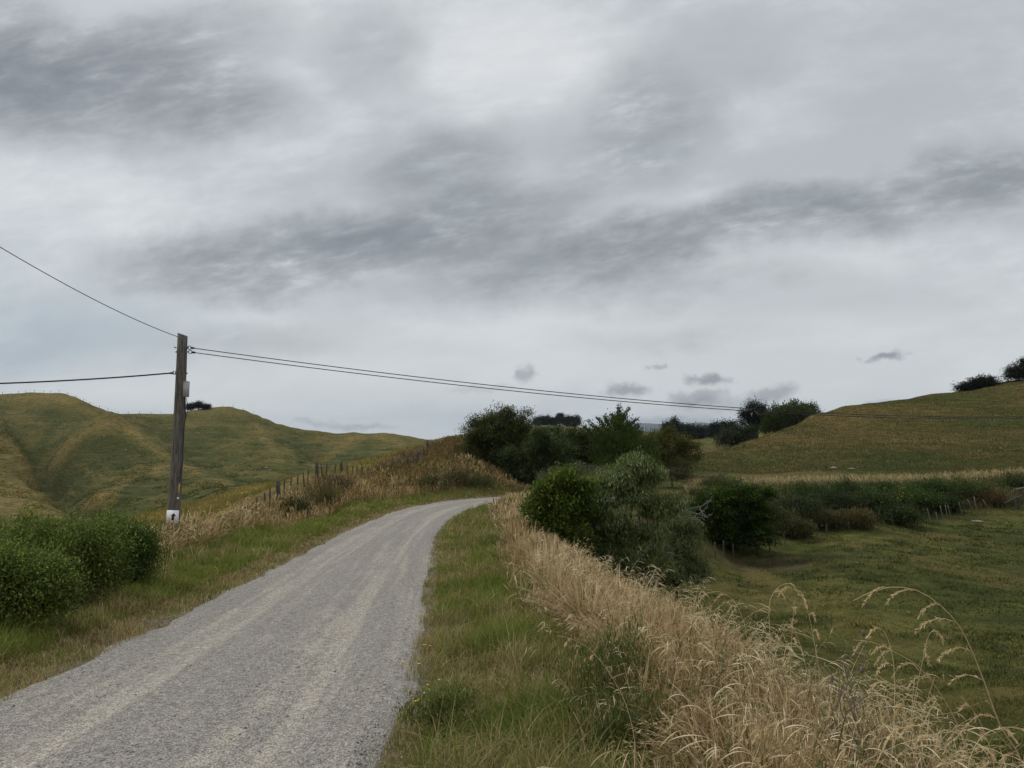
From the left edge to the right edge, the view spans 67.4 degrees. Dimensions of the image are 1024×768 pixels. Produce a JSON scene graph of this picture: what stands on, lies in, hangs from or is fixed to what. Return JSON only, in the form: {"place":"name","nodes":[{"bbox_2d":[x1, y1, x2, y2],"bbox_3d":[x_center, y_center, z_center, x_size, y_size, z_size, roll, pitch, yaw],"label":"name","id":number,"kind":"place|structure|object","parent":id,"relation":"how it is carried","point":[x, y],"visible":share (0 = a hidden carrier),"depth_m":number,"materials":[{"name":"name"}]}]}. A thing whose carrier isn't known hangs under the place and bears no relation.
{"place":"outdoors","nodes":[
{"label":"outdoors","id":0,"kind":"place"},
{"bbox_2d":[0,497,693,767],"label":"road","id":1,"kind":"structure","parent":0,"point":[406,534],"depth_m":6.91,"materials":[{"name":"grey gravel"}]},
{"bbox_2d":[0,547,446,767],"bbox_3d":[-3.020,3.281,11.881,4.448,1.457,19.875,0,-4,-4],"label":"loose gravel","id":2,"kind":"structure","parent":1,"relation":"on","point":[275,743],"depth_m":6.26,"materials":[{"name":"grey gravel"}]},
{"bbox_2d":[0,482,729,767],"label":"verge grass","id":3,"kind":"structure","parent":0,"point":[525,724],"depth_m":8.38,"materials":[{"name":"green plant"}]},
{"bbox_2d":[0,380,1023,767],"bbox_3d":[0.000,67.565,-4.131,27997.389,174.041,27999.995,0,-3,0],"label":"ground","id":4,"kind":"structure","parent":0,"point":[78,414],"depth_m":78.06,"materials":[{"name":"green plant"}]},
{"bbox_2d":[0,523,98,636],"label":"hedge bush","id":5,"kind":"object","parent":4,"relation":"on","point":[46,579],"visible":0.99,"depth_m":8.81,"materials":[{"name":"green plant"}]},
{"bbox_2d":[0,497,146,603],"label":"hedge bush","id":6,"kind":"object","parent":4,"relation":"on","point":[100,546],"visible":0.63,"depth_m":11.25,"materials":[{"name":"green plant"}]},
{"bbox_2d":[71,503,173,587],"bbox_3d":[-6.966,2.856,13.287,2.216,1.667,1.881,0,-3,0],"label":"hedge bush","id":7,"kind":"object","parent":4,"relation":"on","point":[146,559],"visible":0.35,"depth_m":13.13,"materials":[{"name":"green plant"}]},
{"bbox_2d":[2,390,253,413],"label":"ridge fence","id":8,"kind":"object","parent":4,"relation":"on","point":[69,393],"visible":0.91,"depth_m":343.38,"materials":[{"name":"wood"}]},
{"bbox_2d":[166,333,194,536],"bbox_3d":[-9.474,1.738,21.924,0.736,6.438,0.392,0,-3,0],"label":"utility pole","id":9,"kind":"object","parent":4,"relation":"on","point":[182,385],"visible":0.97,"depth_m":21.84,"materials":[{"name":"grey wood"}]},
{"bbox_2d":[0,372,169,383],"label":"overhead line","id":10,"kind":"object","parent":9,"relation":"attached to","point":[83,379],"visible":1,"depth_m":20.34,"materials":[{"name":"black metal"}]},
{"bbox_2d":[0,247,176,336],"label":"overhead line","id":11,"kind":"object","parent":9,"relation":"attached to","point":[84,294],"visible":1,"depth_m":16.37,"materials":[{"name":"black metal"}]},
{"bbox_2d":[195,352,1016,418],"bbox_3d":[18.219,0.775,36.018,61.455,1.675,0.048,2,-4,-27],"label":"overhead line","id":12,"kind":"object","parent":9,"relation":"attached to","point":[609,400],"visible":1,"depth_m":28.41,"materials":[{"name":"black metal"}]},
{"bbox_2d":[195,348,1023,416],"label":"overhead line","id":13,"kind":"object","parent":9,"relation":"attached to","point":[587,395],"visible":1,"depth_m":28.01,"materials":[{"name":"black metal"}]},
{"bbox_2d":[186,401,194,410],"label":"pine tree","id":14,"kind":"object","parent":4,"relation":"on","point":[190,406],"visible":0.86,"depth_m":355.05,"materials":[{"name":"green plant"}]},
{"bbox_2d":[192,400,202,408],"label":"pine tree","id":15,"kind":"object","parent":4,"relation":"on","point":[197,405],"visible":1,"depth_m":355.06,"materials":[{"name":"green plant"}]},
{"bbox_2d":[200,401,211,409],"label":"pine tree","id":16,"kind":"object","parent":4,"relation":"on","point":[205,406],"visible":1,"depth_m":354.97,"materials":[{"name":"green plant"}]},
{"bbox_2d":[0,434,559,622],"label":"dry grass","id":17,"kind":"structure","parent":4,"relation":"on","point":[187,528],"depth_m":41.16,"materials":[{"name":"beige plant"}]},
{"bbox_2d":[124,438,460,527],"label":"field grass","id":18,"kind":"structure","parent":4,"relation":"on","point":[206,508],"depth_m":49.09,"materials":[{"name":"beige plant"}]},
{"bbox_2d":[274,487,318,518],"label":"bank weed","id":19,"kind":"object","parent":4,"relation":"on","point":[301,503],"visible":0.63,"depth_m":33.67,"materials":[{"name":"green plant"}]},
{"bbox_2d":[310,476,347,507],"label":"bank weed","id":20,"kind":"object","parent":4,"relation":"on","point":[327,494],"visible":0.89,"depth_m":37.86,"materials":[{"name":"green plant"}]},
{"bbox_2d":[243,440,427,514],"bbox_3d":[-9.465,5.008,45.142,2.470,3.003,32.291,0,-4,6],"label":"wire fence","id":21,"kind":"object","parent":4,"relation":"on","point":[317,472],"visible":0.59,"depth_m":40.88,"materials":[{"name":"metal"}]},
{"bbox_2d":[322,469,361,491],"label":"bank weed","id":22,"kind":"object","parent":4,"relation":"on","point":[343,479],"visible":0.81,"depth_m":41.22,"materials":[{"name":"green plant"}]},
{"bbox_2d":[412,464,454,489],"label":"bank weed","id":23,"kind":"object","parent":4,"relation":"on","point":[433,479],"visible":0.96,"depth_m":48.46,"materials":[{"name":"green plant"}]},
{"bbox_2d":[396,673,491,742],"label":"flowering weed","id":24,"kind":"object","parent":4,"relation":"on","point":[446,705],"visible":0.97,"depth_m":5.16,"materials":[{"name":"leaf"},{"name":"green stem"},{"name":"flower petal"}]},
{"bbox_2d":[443,464,476,486],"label":"bank weed","id":25,"kind":"object","parent":4,"relation":"on","point":[458,477],"visible":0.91,"depth_m":49.32,"materials":[{"name":"green plant"}]},
{"bbox_2d":[462,467,497,489],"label":"bank weed","id":26,"kind":"object","parent":4,"relation":"on","point":[485,481],"visible":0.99,"depth_m":49.08,"materials":[{"name":"green plant"}]},
{"bbox_2d":[453,400,543,469],"bbox_3d":[-0.806,3.864,56.936,7.350,5.464,5.160,0,-3,0],"label":"roadside tree","id":27,"kind":"object","parent":4,"relation":"on","point":[506,426],"visible":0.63,"depth_m":55.98,"materials":[{"name":"green plant"}]},
{"bbox_2d":[0,379,1023,528],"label":"hill grass","id":28,"kind":"structure","parent":4,"relation":"on","point":[693,490],"depth_m":103.08,"materials":[{"name":"green plant"}]},
{"bbox_2d":[483,422,583,486],"bbox_3d":[1.669,5.129,54.696,7.487,5.093,4.729,0,-3,0],"label":"roadside tree","id":29,"kind":"object","parent":4,"relation":"on","point":[553,450],"visible":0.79,"depth_m":54.03,"materials":[{"name":"green plant"}]},
{"bbox_2d":[532,415,544,425],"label":"pine tree","id":30,"kind":"object","parent":4,"relation":"on","point":[539,419],"visible":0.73,"depth_m":587.19,"materials":[{"name":"green plant"}]},
{"bbox_2d":[541,413,552,424],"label":"pine tree","id":31,"kind":"object","parent":4,"relation":"on","point":[546,419],"visible":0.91,"depth_m":587.31,"materials":[{"name":"green plant"}]},
{"bbox_2d":[549,416,557,425],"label":"pine tree","id":32,"kind":"object","parent":4,"relation":"on","point":[553,420],"visible":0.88,"depth_m":587.35,"materials":[{"name":"green plant"}]},
{"bbox_2d":[555,412,565,424],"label":"pine tree","id":33,"kind":"object","parent":4,"relation":"on","point":[559,417],"visible":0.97,"depth_m":587.49,"materials":[{"name":"green plant"}]},
{"bbox_2d":[516,460,606,559],"bbox_3d":[1.470,3.754,22.520,2.730,3.030,2.021,0,-3,0],"label":"broadleaf bush","id":34,"kind":"object","parent":4,"relation":"on","point":[569,489],"visible":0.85,"depth_m":22.20,"materials":[{"name":"green plant"}]},
{"bbox_2d":[560,414,572,425],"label":"pine tree","id":35,"kind":"object","parent":4,"relation":"on","point":[566,419],"visible":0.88,"depth_m":586.37,"materials":[{"name":"green plant"}]},
{"bbox_2d":[535,460,607,480],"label":"scrub bush","id":36,"kind":"object","parent":4,"relation":"on","point":[581,466],"visible":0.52,"depth_m":43.75,"materials":[{"name":"green plant"}]},
{"bbox_2d":[539,419,611,480],"bbox_3d":[5.029,5.780,60.634,8.149,5.970,5.288,0,-3,0],"label":"roadside tree","id":37,"kind":"object","parent":4,"relation":"on","point":[584,444],"visible":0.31,"depth_m":60.24,"materials":[{"name":"green plant"}]},
{"bbox_2d":[568,414,582,426],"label":"pine tree","id":38,"kind":"object","parent":4,"relation":"on","point":[575,418],"visible":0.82,"depth_m":587.49,"materials":[{"name":"green plant"}]},
{"bbox_2d":[561,636,636,766],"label":"grass stalk","id":39,"kind":"object","parent":4,"relation":"on","point":[565,644],"depth_m":3.91,"materials":[{"name":"beige plant"}]},
{"bbox_2d":[567,491,644,570],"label":"thicket bush","id":40,"kind":"object","parent":4,"relation":"on","point":[628,531],"visible":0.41,"depth_m":22.78,"materials":[{"name":"green plant"}]},
{"bbox_2d":[543,604,696,726],"bbox_3d":[0.695,1.977,5.063,1.057,1.039,0.859,0,-3,0],"label":"feathery weed","id":41,"kind":"object","parent":4,"relation":"on","point":[601,654],"visible":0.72,"depth_m":5.06,"materials":[{"name":"green plant"}]},
{"bbox_2d":[578,403,664,471],"bbox_3d":[8.300,5.137,57.675,6.764,7.376,4.737,0,-3,0],"label":"spiky tree","id":42,"kind":"object","parent":4,"relation":"on","point":[620,436],"visible":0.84,"depth_m":57.39,"materials":[{"name":"green plant"}]},
{"bbox_2d":[554,674,690,767],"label":"feathery weed","id":43,"kind":"object","parent":4,"relation":"on","point":[621,725],"visible":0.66,"depth_m":4.24,"materials":[{"name":"green plant"}]},
{"bbox_2d":[579,445,697,595],"bbox_3d":[3.639,4.457,23.574,4.724,5.172,2.565,1,-4,-13],"label":"bush","id":44,"kind":"object","parent":4,"relation":"on","point":[635,493],"visible":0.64,"depth_m":23.44,"materials":[{"name":"green plant"}]},
{"bbox_2d":[659,419,676,433],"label":"pine tree","id":45,"kind":"object","parent":4,"relation":"on","point":[667,424],"visible":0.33,"depth_m":378.34,"materials":[{"name":"green plant"}]},
{"bbox_2d":[668,414,681,436],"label":"pine tree","id":46,"kind":"object","parent":4,"relation":"on","point":[675,421],"visible":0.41,"depth_m":387.16,"materials":[{"name":"green plant"}]},
{"bbox_2d":[641,423,709,476],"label":"yellowing tree","id":47,"kind":"object","parent":4,"relation":"on","point":[677,444],"visible":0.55,"depth_m":75.04,"materials":[{"name":"green plant"}]},
{"bbox_2d":[657,461,699,487],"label":"scrub bush","id":48,"kind":"object","parent":4,"relation":"on","point":[675,470],"visible":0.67,"depth_m":63.43,"materials":[{"name":"green plant"}]},
{"bbox_2d":[635,492,723,605],"bbox_3d":[5.346,5.849,25.712,3.603,4.722,3.255,0,-3,0],"label":"bush","id":49,"kind":"object","parent":4,"relation":"on","point":[690,565],"visible":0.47,"depth_m":25.82,"materials":[{"name":"green plant"}]},
{"bbox_2d":[676,422,684,437],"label":"pine tree","id":50,"kind":"object","parent":4,"relation":"on","point":[682,424],"visible":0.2,"depth_m":396.44,"materials":[{"name":"green plant"}]},
{"bbox_2d":[680,421,700,438],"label":"pine tree","id":51,"kind":"object","parent":4,"relation":"on","point":[688,428],"visible":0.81,"depth_m":377.71,"materials":[{"name":"green plant"}]},
{"bbox_2d":[692,421,707,439],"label":"pine tree","id":52,"kind":"object","parent":4,"relation":"on","point":[700,429],"visible":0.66,"depth_m":386.18,"materials":[{"name":"green plant"}]},
{"bbox_2d":[703,418,724,436],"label":"pine tree","id":53,"kind":"object","parent":4,"relation":"on","point":[710,431],"visible":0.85,"depth_m":378.09,"materials":[{"name":"green plant"}]},
{"bbox_2d":[691,473,747,487],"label":"scrub bush","id":54,"kind":"object","parent":4,"relation":"on","point":[709,477],"visible":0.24,"depth_m":59.28,"materials":[{"name":"green plant"}]},
{"bbox_2d":[698,591,751,717],"bbox_3d":[1.135,1.666,4.095,0.290,1.104,0.030,0,-3,-2],"label":"grass stalk","id":55,"kind":"object","parent":4,"relation":"on","point":[703,596],"depth_m":4.12,"materials":[{"name":"beige plant"}]},
{"bbox_2d":[718,418,732,431],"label":"pine tree","id":56,"kind":"object","parent":4,"relation":"on","point":[724,424],"visible":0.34,"depth_m":386.75,"materials":[{"name":"green plant"}]},
{"bbox_2d":[709,419,758,448],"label":"olive shrub","id":57,"kind":"object","parent":4,"relation":"on","point":[735,436],"visible":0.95,"depth_m":148.62,"materials":[{"name":"green plant"}]},
{"bbox_2d":[681,472,788,552],"bbox_3d":[12.633,7.503,44.613,6.904,4.712,4.511,0,-3,0],"label":"evergreen bush","id":58,"kind":"object","parent":4,"relation":"on","point":[737,527],"visible":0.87,"depth_m":43.90,"materials":[{"name":"green plant"}]},
{"bbox_2d":[740,723,760,767],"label":"grass stalk","id":59,"kind":"object","parent":4,"relation":"on","point":[753,741],"depth_m":2.82,"materials":[{"name":"beige plant"}]},
{"bbox_2d":[733,396,770,437],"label":"pine tree","id":60,"kind":"object","parent":4,"relation":"on","point":[748,416],"visible":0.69,"depth_m":171.16,"materials":[{"name":"green plant"}]},
{"bbox_2d":[762,501,801,529],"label":"scrub bush","id":61,"kind":"object","parent":4,"relation":"on","point":[781,516],"visible":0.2,"depth_m":49.45,"materials":[{"name":"green plant"}]},
{"bbox_2d":[756,397,819,435],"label":"rounded tree","id":62,"kind":"object","parent":4,"relation":"on","point":[773,422],"visible":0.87,"depth_m":158.57,"materials":[{"name":"green plant"}]},
{"bbox_2d":[769,583,807,726],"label":"grass stalk","id":63,"kind":"object","parent":4,"relation":"on","point":[802,595],"depth_m":3.83,"materials":[{"name":"beige plant"}]},
{"bbox_2d":[787,600,796,735],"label":"grass stalk","id":64,"kind":"object","parent":4,"relation":"on","point":[794,610],"depth_m":3.73,"materials":[{"name":"beige plant"}]},
{"bbox_2d":[745,718,839,765],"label":"grass stalk","id":65,"kind":"object","parent":4,"relation":"on","point":[798,732],"depth_m":2.93,"materials":[{"name":"beige plant"}]},
{"bbox_2d":[768,514,822,539],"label":"scrub bush","id":66,"kind":"object","parent":4,"relation":"on","point":[794,528],"visible":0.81,"depth_m":48.56,"materials":[{"name":"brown plant"}]},
{"bbox_2d":[768,486,830,515],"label":"scrub bush","id":67,"kind":"object","parent":4,"relation":"on","point":[802,503],"visible":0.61,"depth_m":52.41,"materials":[{"name":"green plant"}]},
{"bbox_2d":[777,585,824,751],"bbox_3d":[1.365,1.565,3.620,0.202,1.227,0.050,-1,-4,13],"label":"grass stalk","id":68,"kind":"object","parent":4,"relation":"on","point":[783,589],"depth_m":3.63,"materials":[{"name":"beige plant"}]},
{"bbox_2d":[773,475,837,498],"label":"scrub bush","id":69,"kind":"object","parent":4,"relation":"on","point":[804,487],"visible":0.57,"depth_m":58.27,"materials":[{"name":"green plant"}]},
{"bbox_2d":[800,399,824,413],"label":"pine tree","id":70,"kind":"object","parent":4,"relation":"on","point":[815,406],"visible":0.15,"depth_m":177.17,"materials":[{"name":"green plant"}]},
{"bbox_2d":[785,504,850,530],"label":"scrub bush","id":71,"kind":"object","parent":4,"relation":"on","point":[823,518],"visible":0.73,"depth_m":51.43,"materials":[{"name":"green plant"}]},
{"bbox_2d":[796,484,869,511],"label":"scrub bush","id":72,"kind":"object","parent":4,"relation":"on","point":[841,500],"visible":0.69,"depth_m":55.46,"materials":[{"name":"green plant"}]},
{"bbox_2d":[818,468,874,499],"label":"scrub bush","id":73,"kind":"object","parent":4,"relation":"on","point":[849,484],"visible":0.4,"depth_m":59.40,"materials":[{"name":"green plant"}]},
{"bbox_2d":[824,503,885,529],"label":"scrub bush","id":74,"kind":"object","parent":4,"relation":"on","point":[856,519],"visible":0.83,"depth_m":51.62,"materials":[{"name":"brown plant"}]},
{"bbox_2d":[714,497,1006,558],"bbox_3d":[25.401,9.635,53.826,38.358,1.956,3.384,3,-4,-36],"label":"stake fence","id":75,"kind":"object","parent":4,"relation":"on","point":[870,526],"visible":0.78,"depth_m":54.86,"materials":[{"name":"grey wood"}]},
{"bbox_2d":[845,482,901,512],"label":"scrub bush","id":76,"kind":"object","parent":4,"relation":"on","point":[868,497],"visible":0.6,"depth_m":56.72,"materials":[{"name":"green plant"}]},
{"bbox_2d":[866,625,904,767],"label":"grass stalk","id":77,"kind":"object","parent":4,"relation":"on","point":[874,684],"depth_m":3.03,"materials":[{"name":"beige plant"}]},
{"bbox_2d":[859,477,911,500],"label":"scrub bush","id":78,"kind":"object","parent":4,"relation":"on","point":[875,484],"visible":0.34,"depth_m":61.99,"materials":[{"name":"green plant"}]},
{"bbox_2d":[869,500,933,527],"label":"scrub bush","id":79,"kind":"object","parent":4,"relation":"on","point":[902,513],"visible":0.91,"depth_m":55.38,"materials":[{"name":"green plant"}]},
{"bbox_2d":[866,480,953,514],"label":"scrub bush","id":80,"kind":"object","parent":4,"relation":"on","point":[918,498],"visible":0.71,"depth_m":59.95,"materials":[{"name":"green plant"}]},
{"bbox_2d":[852,640,969,767],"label":"grass stalk","id":81,"kind":"object","parent":4,"relation":"on","point":[909,685],"depth_m":2.83,"materials":[{"name":"beige plant"}]},
{"bbox_2d":[884,723,954,767],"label":"grass stalk","id":82,"kind":"object","parent":4,"relation":"on","point":[920,737],"depth_m":2.64,"materials":[{"name":"beige plant"}]},
{"bbox_2d":[904,629,945,767],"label":"grass stalk","id":83,"kind":"object","parent":4,"relation":"on","point":[924,651],"depth_m":2.94,"materials":[{"name":"beige plant"}]},
{"bbox_2d":[896,470,961,496],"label":"scrub bush","id":84,"kind":"object","parent":4,"relation":"on","point":[925,484],"visible":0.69,"depth_m":64.10,"materials":[{"name":"green plant"}]},
{"bbox_2d":[853,586,1023,767],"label":"grass stalk","id":85,"kind":"object","parent":4,"relation":"on","point":[922,612],"depth_m":2.68,"materials":[{"name":"beige plant"}]},
{"bbox_2d":[914,489,977,513],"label":"scrub bush","id":86,"kind":"object","parent":4,"relation":"on","point":[951,501],"visible":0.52,"depth_m":60.70,"materials":[{"name":"green plant"}]},
{"bbox_2d":[933,471,1011,499],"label":"scrub bush","id":87,"kind":"object","parent":4,"relation":"on","point":[968,485],"visible":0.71,"depth_m":64.77,"materials":[{"name":"green plant"}]},
{"bbox_2d":[957,697,997,767],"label":"grass stalk","id":88,"kind":"object","parent":4,"relation":"on","point":[962,707],"depth_m":2.73,"materials":[{"name":"beige plant"}]},
{"bbox_2d":[951,372,1004,391],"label":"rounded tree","id":89,"kind":"object","parent":4,"relation":"on","point":[980,382],"visible":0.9,"depth_m":157.40,"materials":[{"name":"green plant"}]},
{"bbox_2d":[958,482,1015,507],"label":"scrub bush","id":90,"kind":"object","parent":4,"relation":"on","point":[989,496],"visible":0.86,"depth_m":64.12,"materials":[{"name":"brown plant"}]},
{"bbox_2d":[968,726,1023,767],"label":"grass stalk","id":91,"kind":"object","parent":4,"relation":"on","point":[1014,739],"depth_m":2.63,"materials":[{"name":"beige plant"}]},
{"bbox_2d":[977,465,1023,487],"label":"scrub bush","id":92,"kind":"object","parent":4,"relation":"on","point":[1018,480],"visible":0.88,"depth_m":70.56,"materials":[{"name":"green plant"}]},
{"bbox_2d":[999,356,1023,381],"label":"conifer tree","id":93,"kind":"object","parent":4,"relation":"on","point":[1016,372],"visible":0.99,"depth_m":160.12,"materials":[{"name":"green plant"}]},
{"bbox_2d":[1003,487,1023,508],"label":"timber rail","id":94,"kind":"object","parent":4,"relation":"on","point":[1017,497],"visible":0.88,"depth_m":63.45,"materials":[{"name":"grey wood"}]},
{"bbox_2d":[0,0,1023,438],"label":"sky","id":95,"kind":"structure","parent":0,"point":[727,203],"materials":[{"name":"grey"}]},
{"bbox_2d":[611,422,708,431],"bbox_3d":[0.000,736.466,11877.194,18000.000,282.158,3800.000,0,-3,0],"label":"mountains","id":96,"kind":"structure","parent":0,"point":[650,425],"depth_m":10850.78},
{"bbox_2d":[485,489,1023,767],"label":"tall dry grass","id":97,"kind":"structure","parent":0,"point":[725,703],"depth_m":4.70,"materials":[{"name":"beige plant"}]},
{"bbox_2d":[798,627,903,767],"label":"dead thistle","id":98,"kind":"object","parent":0,"point":[831,678],"visible":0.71,"depth_m":3.43,"materials":[{"name":"brown plant"}]}
]}

